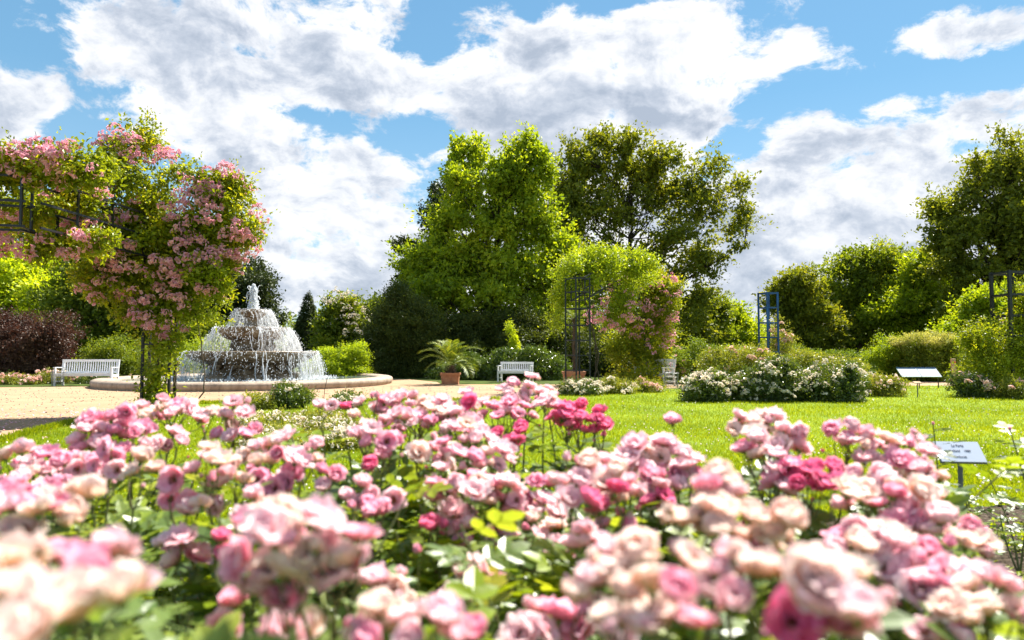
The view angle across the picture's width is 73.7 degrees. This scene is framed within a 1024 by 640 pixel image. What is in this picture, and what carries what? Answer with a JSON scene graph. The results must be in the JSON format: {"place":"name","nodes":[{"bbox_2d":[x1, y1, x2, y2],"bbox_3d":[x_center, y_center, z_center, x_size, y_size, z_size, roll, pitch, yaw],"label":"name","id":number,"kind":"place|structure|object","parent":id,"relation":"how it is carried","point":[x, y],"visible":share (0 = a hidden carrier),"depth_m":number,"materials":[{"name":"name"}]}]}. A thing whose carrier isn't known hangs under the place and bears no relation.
{"place":"outdoors","nodes":[
{"label":"outdoors","id":0,"kind":"place"},
{"bbox_2d":[171,335,230,372],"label":"bush","id":1,"kind":"object","parent":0,"point":[195,346],"visible":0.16,"depth_m":32.73,"materials":[{"name":"green plant"}]},
{"bbox_2d":[381,179,461,328],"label":"tree","id":2,"kind":"object","parent":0,"point":[434,186],"visible":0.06,"depth_m":40.86,"materials":[{"name":"green plant"}]},
{"bbox_2d":[0,362,945,386],"bbox_3d":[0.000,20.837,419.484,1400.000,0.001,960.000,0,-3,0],"label":"ground","id":3,"kind":"structure","parent":0,"point":[461,381],"depth_m":26.85,"materials":[{"name":"beige gravel"}]},
{"bbox_2d":[0,370,49,384],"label":"rose bush","id":4,"kind":"object","parent":3,"relation":"on","point":[8,378],"visible":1,"depth_m":25.16,"materials":[{"name":"pink plant"}]},
{"bbox_2d":[0,241,64,319],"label":"broadleaf tree","id":5,"kind":"object","parent":3,"relation":"on","point":[15,276],"visible":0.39,"depth_m":39.27,"materials":[{"name":"green plant"}]},
{"bbox_2d":[0,305,90,380],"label":"purple bush","id":6,"kind":"object","parent":3,"relation":"on","point":[28,344],"visible":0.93,"depth_m":28.04,"materials":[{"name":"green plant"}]},
{"bbox_2d":[35,367,75,383],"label":"rose bush","id":7,"kind":"object","parent":3,"relation":"on","point":[47,374],"visible":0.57,"depth_m":25.71,"materials":[{"name":"green plant"}]},
{"bbox_2d":[65,369,121,383],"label":"rose bush","id":8,"kind":"object","parent":3,"relation":"on","point":[86,379],"visible":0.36,"depth_m":25.87,"materials":[{"name":"green plant"}]},
{"bbox_2d":[14,240,236,373],"bbox_3d":[-21.473,-0.442,36.824,13.790,9.937,8.164,0,-3,0],"label":"broadleaf tree","id":9,"kind":"object","parent":3,"relation":"on","point":[95,319],"visible":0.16,"depth_m":36.03,"materials":[{"name":"green plant"}]},
{"bbox_2d":[65,330,199,380],"bbox_3d":[-16.189,1.489,28.924,5.407,2.164,2.877,0,-3,0],"label":"bush","id":10,"kind":"object","parent":3,"relation":"on","point":[127,356],"visible":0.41,"depth_m":28.49,"materials":[{"name":"green plant"}]},
{"bbox_2d":[2,230,291,318],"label":"broadleaf tree","id":11,"kind":"object","parent":3,"relation":"on","point":[20,236],"visible":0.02,"depth_m":58.75,"materials":[{"name":"green plant"}]},
{"bbox_2d":[187,255,298,350],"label":"conifer tree","id":12,"kind":"object","parent":3,"relation":"on","point":[257,276],"visible":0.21,"depth_m":43.49,"materials":[{"name":"green plant"}]},
{"bbox_2d":[286,290,321,366],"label":"spruce","id":13,"kind":"object","parent":3,"relation":"on","point":[301,327],"visible":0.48,"depth_m":57.47,"materials":[{"name":"green plant"}]},
{"bbox_2d":[300,338,374,375],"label":"lime bush","id":14,"kind":"object","parent":3,"relation":"on","point":[349,359],"visible":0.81,"depth_m":28.98,"materials":[{"name":"green plant"}]},
{"bbox_2d":[302,286,384,350],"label":"blossoming tree","id":15,"kind":"object","parent":3,"relation":"on","point":[333,325],"visible":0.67,"depth_m":40.69,"materials":[{"name":"green plant"}]},
{"bbox_2d":[311,287,384,327],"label":"broadleaf tree","id":16,"kind":"object","parent":3,"relation":"on","point":[374,297],"visible":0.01,"depth_m":43.69,"materials":[{"name":"green plant"}]},
{"bbox_2d":[349,277,488,377],"bbox_3d":[-4.454,0.355,33.080,6.979,4.856,4.706,0,-3,0],"label":"yew bush","id":17,"kind":"object","parent":3,"relation":"on","point":[402,333],"visible":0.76,"depth_m":32.15,"materials":[{"name":"green plant"}]},
{"bbox_2d":[422,349,486,379],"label":"laurel bush","id":18,"kind":"object","parent":3,"relation":"on","point":[436,372],"visible":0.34,"depth_m":29.68,"materials":[{"name":"green plant"}]},
{"bbox_2d":[379,119,597,354],"bbox_3d":[-1.050,-3.970,37.123,12.313,13.865,7.431,0,-3,0],"label":"broadleaf tree","id":19,"kind":"object","parent":3,"relation":"on","point":[452,268],"visible":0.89,"depth_m":36.51,"materials":[{"name":"green plant"}]},
{"bbox_2d":[86,306,925,356],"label":"distant wood","id":20,"kind":"object","parent":3,"relation":"on","point":[293,322],"visible":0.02,"depth_m":101.16,"materials":[{"name":"green plant"}]},
{"bbox_2d":[503,318,526,377],"bbox_3d":[0.338,1.203,31.477,1.562,2.960,0.829,0,-3,0],"label":"slender conifer","id":21,"kind":"object","parent":3,"relation":"on","point":[513,339],"visible":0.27,"depth_m":31.45,"materials":[{"name":"green plant"}]},
{"bbox_2d":[497,362,533,381],"bbox_3d":[0.131,2.077,27.246,1.365,0.806,0.628,-1,-3,14],"label":"park bench","id":22,"kind":"object","parent":3,"relation":"on","point":[515,370],"visible":0.91,"depth_m":27.41,"materials":[{"name":"white paint"}]},
{"bbox_2d":[462,343,572,379],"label":"laurel bush","id":23,"kind":"object","parent":3,"relation":"on","point":[550,368],"visible":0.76,"depth_m":29.13,"materials":[{"name":"green plant"}]},
{"bbox_2d":[439,292,633,375],"bbox_3d":[1.755,0.689,34.132,11.128,4.255,5.118,0,-3,0],"label":"yew bush","id":24,"kind":"object","parent":3,"relation":"on","point":[534,333],"visible":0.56,"depth_m":33.82,"materials":[{"name":"green plant"}]},
{"bbox_2d":[525,225,685,353],"bbox_3d":[4.885,-0.704,40.281,10.272,9.461,5.686,0,-3,-7],"label":"broadleaf tree","id":25,"kind":"object","parent":3,"relation":"on","point":[596,332],"visible":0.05,"depth_m":39.49,"materials":[{"name":"green plant"}]},
{"bbox_2d":[540,119,777,349],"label":"beech tree","id":26,"kind":"object","parent":3,"relation":"on","point":[585,163],"visible":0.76,"depth_m":46.57,"materials":[{"name":"green plant"}]},
{"bbox_2d":[668,280,745,366],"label":"broadleaf tree","id":27,"kind":"object","parent":3,"relation":"on","point":[725,320],"visible":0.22,"depth_m":54.89,"materials":[{"name":"green plant"}]},
{"bbox_2d":[721,298,773,349],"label":"broadleaf tree","id":28,"kind":"object","parent":3,"relation":"on","point":[748,325],"visible":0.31,"depth_m":61.06,"materials":[{"name":"green plant"}]},
{"bbox_2d":[749,262,862,353],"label":"broadleaf tree","id":29,"kind":"object","parent":3,"relation":"on","point":[816,322],"visible":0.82,"depth_m":49.09,"materials":[{"name":"green plant"}]},
{"bbox_2d":[795,347,904,374],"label":"clipped hedge","id":30,"kind":"object","parent":3,"relation":"on","point":[834,352],"visible":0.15,"depth_m":32.68,"materials":[{"name":"green plant"}]},
{"bbox_2d":[809,234,918,363],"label":"oak tree","id":31,"kind":"object","parent":3,"relation":"on","point":[859,271],"visible":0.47,"depth_m":53.07,"materials":[{"name":"green plant"}]},
{"bbox_2d":[860,332,908,377],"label":"leafy bush","id":32,"kind":"object","parent":3,"relation":"on","point":[876,357],"visible":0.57,"depth_m":29.09,"materials":[{"name":"green plant"}]},
{"bbox_2d":[851,246,952,357],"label":"broadleaf tree","id":33,"kind":"object","parent":3,"relation":"on","point":[906,298],"visible":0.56,"depth_m":49.24,"materials":[{"name":"green plant"}]},
{"bbox_2d":[883,328,966,381],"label":"feathery bush","id":34,"kind":"object","parent":3,"relation":"on","point":[934,351],"visible":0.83,"depth_m":27.90,"materials":[{"name":"green plant"}]},
{"bbox_2d":[902,122,1023,340],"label":"broadleaf tree","id":35,"kind":"object","parent":3,"relation":"on","point":[955,233],"visible":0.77,"depth_m":43.68,"materials":[{"name":"green plant"}]},
{"bbox_2d":[924,276,1023,368],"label":"broadleaf tree","id":36,"kind":"object","parent":3,"relation":"on","point":[977,301],"visible":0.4,"depth_m":33.48,"materials":[{"name":"green plant"}]},
{"bbox_2d":[0,379,952,435],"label":"path","id":37,"kind":"structure","parent":0,"point":[55,395],"depth_m":18.77,"materials":[{"name":"beige gravel"}]},
{"bbox_2d":[53,359,119,385],"bbox_3d":[-15.165,1.877,24.363,1.955,0.936,0.649,0,-3,-6],"label":"park bench","id":38,"kind":"object","parent":37,"relation":"on","point":[110,371],"visible":0.96,"depth_m":24.57,"materials":[{"name":"white paint"}]},
{"bbox_2d":[0,404,218,437],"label":"fallen petals","id":39,"kind":"object","parent":37,"relation":"on","point":[51,417],"visible":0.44,"depth_m":12.50,"materials":[{"name":"plant"}]},
{"bbox_2d":[89,284,392,391],"bbox_3d":[-9.750,0.507,25.704,10.400,3.791,10.400,0,-3,0],"label":"fountain","id":40,"kind":"object","parent":37,"relation":"on","point":[252,358],"visible":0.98,"depth_m":24.36,"materials":[{"name":"stone"}]},
{"bbox_2d":[440,372,460,384],"bbox_3d":[-2.280,2.173,25.349,0.728,0.430,0.728,0,-3,0],"label":"terracotta planter","id":41,"kind":"object","parent":37,"relation":"on","point":[450,378],"visible":0.99,"depth_m":25.03,"materials":[{"name":"ceramic"}]},
{"bbox_2d":[419,339,483,377],"bbox_3d":[-2.128,1.416,25.389,2.514,1.482,2.382,3,-4,-45],"label":"palm","id":42,"kind":"object","parent":41,"relation":"in","point":[450,352],"visible":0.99,"depth_m":25.20,"materials":[{"name":"green plant"}]},
{"bbox_2d":[562,371,585,383],"bbox_3d":[2.218,2.100,24.556,0.811,0.500,0.811,0,-3,0],"label":"terracotta planter","id":43,"kind":"object","parent":37,"relation":"on","point":[571,373],"visible":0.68,"depth_m":24.20,"materials":[{"name":"ceramic"}]},
{"bbox_2d":[551,304,602,371],"bbox_3d":[2.401,0.656,24.675,2.146,2.574,2.022,0,-3,0],"label":"palm","id":44,"kind":"object","parent":43,"relation":"in","point":[571,315],"visible":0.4,"depth_m":24.55,"materials":[{"name":"green plant"}]},
{"bbox_2d":[634,359,675,386],"bbox_3d":[5.087,1.867,24.353,0.652,0.956,1.505,2,-3,-32],"label":"park bench","id":45,"kind":"object","parent":37,"relation":"on","point":[671,367],"visible":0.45,"depth_m":23.93,"materials":[{"name":"white paint"}]},
{"bbox_2d":[661,334,746,382],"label":"lime bush","id":46,"kind":"object","parent":37,"relation":"on","point":[684,358],"visible":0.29,"depth_m":26.11,"materials":[{"name":"green plant"}]},
{"bbox_2d":[0,385,1023,589],"bbox_3d":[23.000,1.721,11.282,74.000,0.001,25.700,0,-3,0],"label":"lawn","id":47,"kind":"structure","parent":0,"point":[747,409],"depth_m":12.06,"materials":[{"name":"green plant"}]},
{"bbox_2d":[0,173,177,403],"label":"rose arch","id":48,"kind":"structure","parent":47,"relation":"on","point":[21,206],"depth_m":11.79,"materials":[{"name":"black paint"}]},
{"bbox_2d":[0,106,277,414],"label":"climbing rose","id":49,"kind":"object","parent":48,"relation":"attached to","point":[202,258],"visible":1,"depth_m":12.93,"materials":[{"name":"pink plant"}]},
{"bbox_2d":[0,395,500,444],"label":"edge grass","id":50,"kind":"structure","parent":47,"relation":"on","point":[26,431],"depth_m":10.42,"materials":[{"name":"green plant"}]},
{"bbox_2d":[238,389,280,409],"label":"rose bush","id":51,"kind":"object","parent":47,"relation":"on","point":[262,401],"visible":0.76,"depth_m":14.09,"materials":[{"name":"green plant"}]},
{"bbox_2d":[223,404,304,430],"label":"ground cover rose","id":52,"kind":"object","parent":47,"relation":"on","point":[278,415],"visible":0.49,"depth_m":9.79,"materials":[{"name":"white plant"}]},
{"bbox_2d":[233,418,332,452],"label":"ground cover rose","id":53,"kind":"object","parent":47,"relation":"on","point":[275,426],"visible":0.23,"depth_m":8.01,"materials":[{"name":"green plant"}]},
{"bbox_2d":[266,378,318,408],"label":"rose bush","id":54,"kind":"object","parent":47,"relation":"on","point":[291,394],"visible":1,"depth_m":14.37,"materials":[{"name":"green plant"}]},
{"bbox_2d":[293,406,355,430],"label":"ground cover rose","id":55,"kind":"object","parent":47,"relation":"on","point":[311,418],"visible":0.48,"depth_m":9.95,"materials":[{"name":"white plant"}]},
{"bbox_2d":[329,386,367,409],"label":"rose bush","id":56,"kind":"object","parent":47,"relation":"on","point":[342,396],"visible":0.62,"depth_m":14.07,"materials":[{"name":"white plant"}]},
{"bbox_2d":[313,413,386,451],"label":"ground cover rose","id":57,"kind":"object","parent":47,"relation":"on","point":[337,427],"visible":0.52,"depth_m":8.27,"materials":[{"name":"white plant"}]},
{"bbox_2d":[6,388,1021,510],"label":"clover flowers","id":58,"kind":"object","parent":47,"relation":"on","point":[695,443],"visible":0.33,"depth_m":8.78,"materials":[{"name":"white plant"}]},
{"bbox_2d":[138,505,1023,632],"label":"rose bed soil","id":59,"kind":"structure","parent":47,"relation":"on","point":[1004,559],"depth_m":4.62,"materials":[{"name":"brown soil"}]},
{"bbox_2d":[0,435,215,639],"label":"rose bush","id":60,"kind":"object","parent":59,"relation":"on","point":[60,467],"visible":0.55,"depth_m":1.79,"materials":[{"name":"pink plant"}]},
{"bbox_2d":[0,393,235,632],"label":"rose bush","id":61,"kind":"object","parent":59,"relation":"on","point":[126,419],"visible":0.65,"depth_m":2.15,"materials":[{"name":"pink plant"}]},
{"bbox_2d":[0,474,453,639],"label":"rose bush","id":62,"kind":"object","parent":59,"relation":"on","point":[22,538],"visible":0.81,"depth_m":1.00,"materials":[{"name":"pink plant"}]},
{"bbox_2d":[0,424,503,639],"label":"rose bush","id":63,"kind":"object","parent":59,"relation":"on","point":[200,595],"visible":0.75,"depth_m":1.53,"materials":[{"name":"pink plant"}]},
{"bbox_2d":[0,491,594,639],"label":"rose bush","id":64,"kind":"object","parent":59,"relation":"on","point":[37,602],"visible":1,"depth_m":0.81,"materials":[{"name":"pink plant"}]},
{"bbox_2d":[87,387,530,603],"bbox_3d":[-0.625,0.778,2.370,1.412,1.074,1.134,0,-3,0],"label":"rose bush","id":65,"kind":"object","parent":59,"relation":"on","point":[384,444],"visible":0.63,"depth_m":2.18,"materials":[{"name":"pink plant"}]},
{"bbox_2d":[143,517,710,639],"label":"rose bush","id":66,"kind":"object","parent":59,"relation":"on","point":[624,563],"visible":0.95,"depth_m":0.80,"materials":[{"name":"pink plant"}]},
{"bbox_2d":[248,385,608,599],"bbox_3d":[-0.159,0.772,2.326,1.054,1.082,1.379,-2,-3,34],"label":"rose bush","id":67,"kind":"object","parent":59,"relation":"on","point":[443,409],"visible":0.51,"depth_m":2.32,"materials":[{"name":"pink plant"}]},
{"bbox_2d":[312,414,615,639],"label":"rose bush","id":68,"kind":"object","parent":59,"relation":"on","point":[451,513],"visible":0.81,"depth_m":1.72,"materials":[{"name":"pink plant"}]},
{"bbox_2d":[336,447,735,639],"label":"rose bush","id":69,"kind":"object","parent":59,"relation":"on","point":[592,477],"visible":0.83,"depth_m":1.48,"materials":[{"name":"pink plant"}]},
{"bbox_2d":[390,371,780,623],"bbox_3d":[0.387,0.750,2.366,1.486,1.130,1.206,-1,-3,26],"label":"rose bush","id":70,"kind":"object","parent":59,"relation":"on","point":[571,415],"visible":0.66,"depth_m":2.53,"materials":[{"name":"pink plant"}]},
{"bbox_2d":[447,411,785,639],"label":"rose bush","id":71,"kind":"object","parent":59,"relation":"on","point":[641,454],"visible":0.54,"depth_m":1.78,"materials":[{"name":"pink plant"}]},
{"bbox_2d":[423,458,918,639],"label":"rose bush","id":72,"kind":"object","parent":59,"relation":"on","point":[819,593],"visible":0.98,"depth_m":0.72,"materials":[{"name":"pink plant"}]},
{"bbox_2d":[361,511,1023,619],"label":"bed weeds","id":73,"kind":"object","parent":59,"relation":"on","point":[1019,536],"visible":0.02,"depth_m":4.09,"materials":[{"name":"green plant"}]},
{"bbox_2d":[517,405,1023,639],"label":"rose bush","id":74,"kind":"object","parent":59,"relation":"on","point":[786,472],"visible":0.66,"depth_m":1.80,"materials":[{"name":"pink plant"}]},
{"bbox_2d":[715,427,1023,639],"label":"rose bush","id":75,"kind":"object","parent":59,"relation":"on","point":[907,460],"visible":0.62,"depth_m":1.72,"materials":[{"name":"pink plant"}]},
{"bbox_2d":[761,467,1023,639],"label":"rose bush","id":76,"kind":"object","parent":59,"relation":"on","point":[947,586],"visible":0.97,"depth_m":1.14,"materials":[{"name":"pink plant"}]},
{"bbox_2d":[924,421,969,507],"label":"rose plant","id":77,"kind":"object","parent":59,"relation":"on","point":[948,453],"visible":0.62,"depth_m":3.37,"materials":[{"name":"green plant"}]},
{"bbox_2d":[932,441,987,507],"bbox_3d":[2.388,1.012,3.630,0.228,0.717,0.103,0,-3,7],"label":"plant sign","id":78,"kind":"object","parent":59,"relation":"on","point":[967,452],"visible":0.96,"depth_m":3.63,"materials":[{"name":"white plastic"}]},
{"bbox_2d":[966,496,1016,540],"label":"rose plant","id":79,"kind":"object","parent":59,"relation":"on","point":[984,523],"visible":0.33,"depth_m":3.88,"materials":[{"name":"green plant"}]},
{"bbox_2d":[967,492,1022,515],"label":"rose plant","id":80,"kind":"object","parent":59,"relation":"on","point":[992,495],"visible":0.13,"depth_m":3.81,"materials":[{"name":"green plant"}]},
{"bbox_2d":[977,475,1023,573],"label":"rose plant","id":81,"kind":"object","parent":59,"relation":"on","point":[1013,542],"visible":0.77,"depth_m":3.73,"materials":[{"name":"green plant"}]},
{"bbox_2d":[991,421,1023,531],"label":"rose plant","id":82,"kind":"object","parent":59,"relation":"on","point":[1014,526],"visible":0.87,"depth_m":3.27,"materials":[{"name":"white plant"}]},
{"bbox_2d":[555,373,609,395],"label":"rose bush","id":83,"kind":"object","parent":47,"relation":"on","point":[586,387],"visible":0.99,"depth_m":18.72,"materials":[{"name":"white plant"}]},
{"bbox_2d":[565,265,655,383],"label":"rose arch","id":84,"kind":"structure","parent":47,"relation":"on","point":[575,277],"depth_m":20.61,"materials":[{"name":"black paint"}]},
{"bbox_2d":[538,233,664,380],"bbox_3d":[3.101,-0.227,21.882,4.968,4.999,2.332,2,-3,-35],"label":"climbing rose","id":85,"kind":"object","parent":84,"relation":"attached to","point":[584,261],"visible":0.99,"depth_m":21.70,"materials":[{"name":"green plant"}]},
{"bbox_2d":[597,261,689,385],"bbox_3d":[4.693,0.292,24.973,3.220,5.087,3.314,-2,-4,41],"label":"climbing rose","id":86,"kind":"object","parent":84,"relation":"attached to","point":[658,305],"visible":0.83,"depth_m":24.65,"materials":[{"name":"green plant"}]},
{"bbox_2d":[598,375,642,393],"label":"rose bush","id":87,"kind":"object","parent":47,"relation":"on","point":[623,387],"visible":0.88,"depth_m":19.33,"materials":[{"name":"white plant"}]},
{"bbox_2d":[630,375,671,392],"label":"rose bush","id":88,"kind":"object","parent":47,"relation":"on","point":[651,386],"visible":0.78,"depth_m":20.07,"materials":[{"name":"green plant"}]},
{"bbox_2d":[663,372,678,388],"bbox_3d":[5.021,1.920,21.524,0.496,0.578,0.496,0,-3,0],"label":"litter basket","id":89,"kind":"object","parent":47,"relation":"on","point":[672,385],"visible":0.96,"depth_m":21.52,"materials":[{"name":"metal"}]},
{"bbox_2d":[675,364,738,402],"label":"rose shrub","id":90,"kind":"object","parent":47,"relation":"on","point":[702,385],"visible":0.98,"depth_m":16.27,"materials":[{"name":"white plant"}]},
{"bbox_2d":[693,343,778,377],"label":"rose shrub","id":91,"kind":"object","parent":47,"relation":"on","point":[748,357],"visible":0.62,"depth_m":20.20,"materials":[{"name":"green plant"}]},
{"bbox_2d":[723,369,769,401],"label":"rose shrub","id":92,"kind":"object","parent":47,"relation":"on","point":[743,392],"visible":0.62,"depth_m":16.40,"materials":[{"name":"green plant"}]},
{"bbox_2d":[757,292,779,357],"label":"rose tower","id":93,"kind":"structure","parent":47,"relation":"on","point":[768,308],"depth_m":23.38,"materials":[{"name":"blue metal"}]},
{"bbox_2d":[728,309,801,373],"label":"climbing rose","id":94,"kind":"object","parent":93,"relation":"attached to","point":[786,339],"visible":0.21,"depth_m":23.56,"materials":[{"name":"green plant"}]},
{"bbox_2d":[740,353,814,401],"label":"rose shrub","id":95,"kind":"object","parent":47,"relation":"on","point":[781,384],"visible":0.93,"depth_m":16.29,"materials":[{"name":"white plant"}]},
{"bbox_2d":[786,362,839,401],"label":"rose shrub","id":96,"kind":"object","parent":47,"relation":"on","point":[815,385],"visible":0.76,"depth_m":16.44,"materials":[{"name":"green plant"}]},
{"bbox_2d":[776,345,873,379],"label":"rose shrub","id":97,"kind":"object","parent":47,"relation":"on","point":[809,357],"visible":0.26,"depth_m":19.20,"materials":[{"name":"green plant"}]},
{"bbox_2d":[819,357,871,402],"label":"rose shrub","id":98,"kind":"object","parent":47,"relation":"on","point":[852,383],"visible":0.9,"depth_m":16.26,"materials":[{"name":"green plant"}]},
{"bbox_2d":[861,369,913,396],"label":"rose bush","id":99,"kind":"object","parent":47,"relation":"on","point":[886,386],"visible":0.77,"depth_m":18.24,"materials":[{"name":"green plant"}]},
{"bbox_2d":[896,367,941,387],"bbox_3d":[13.398,1.905,22.476,1.300,0.695,0.351,0,-3,0],"label":"display stand","id":100,"kind":"object","parent":47,"relation":"on","point":[918,372],"visible":0.85,"depth_m":22.46,"materials":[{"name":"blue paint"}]},
{"bbox_2d":[941,369,998,397],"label":"rose bush","id":101,"kind":"object","parent":47,"relation":"on","point":[966,385],"visible":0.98,"depth_m":17.79,"materials":[{"name":"green plant"}]},
{"bbox_2d":[989,270,1023,379],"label":"rose tower","id":102,"kind":"structure","parent":47,"relation":"on","point":[1009,294],"depth_m":18.74,"materials":[{"name":"blue metal"}]},
{"bbox_2d":[940,269,1023,395],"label":"climbing rose","id":103,"kind":"object","parent":102,"relation":"attached to","point":[981,348],"visible":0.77,"depth_m":18.56,"materials":[{"name":"green plant"}]},
{"bbox_2d":[992,373,1023,398],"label":"rose bush","id":104,"kind":"object","parent":47,"relation":"on","point":[1010,389],"visible":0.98,"depth_m":17.34,"materials":[{"name":"green plant"}]},
{"bbox_2d":[0,0,1023,333],"label":"sky","id":105,"kind":"structure","parent":0,"point":[846,110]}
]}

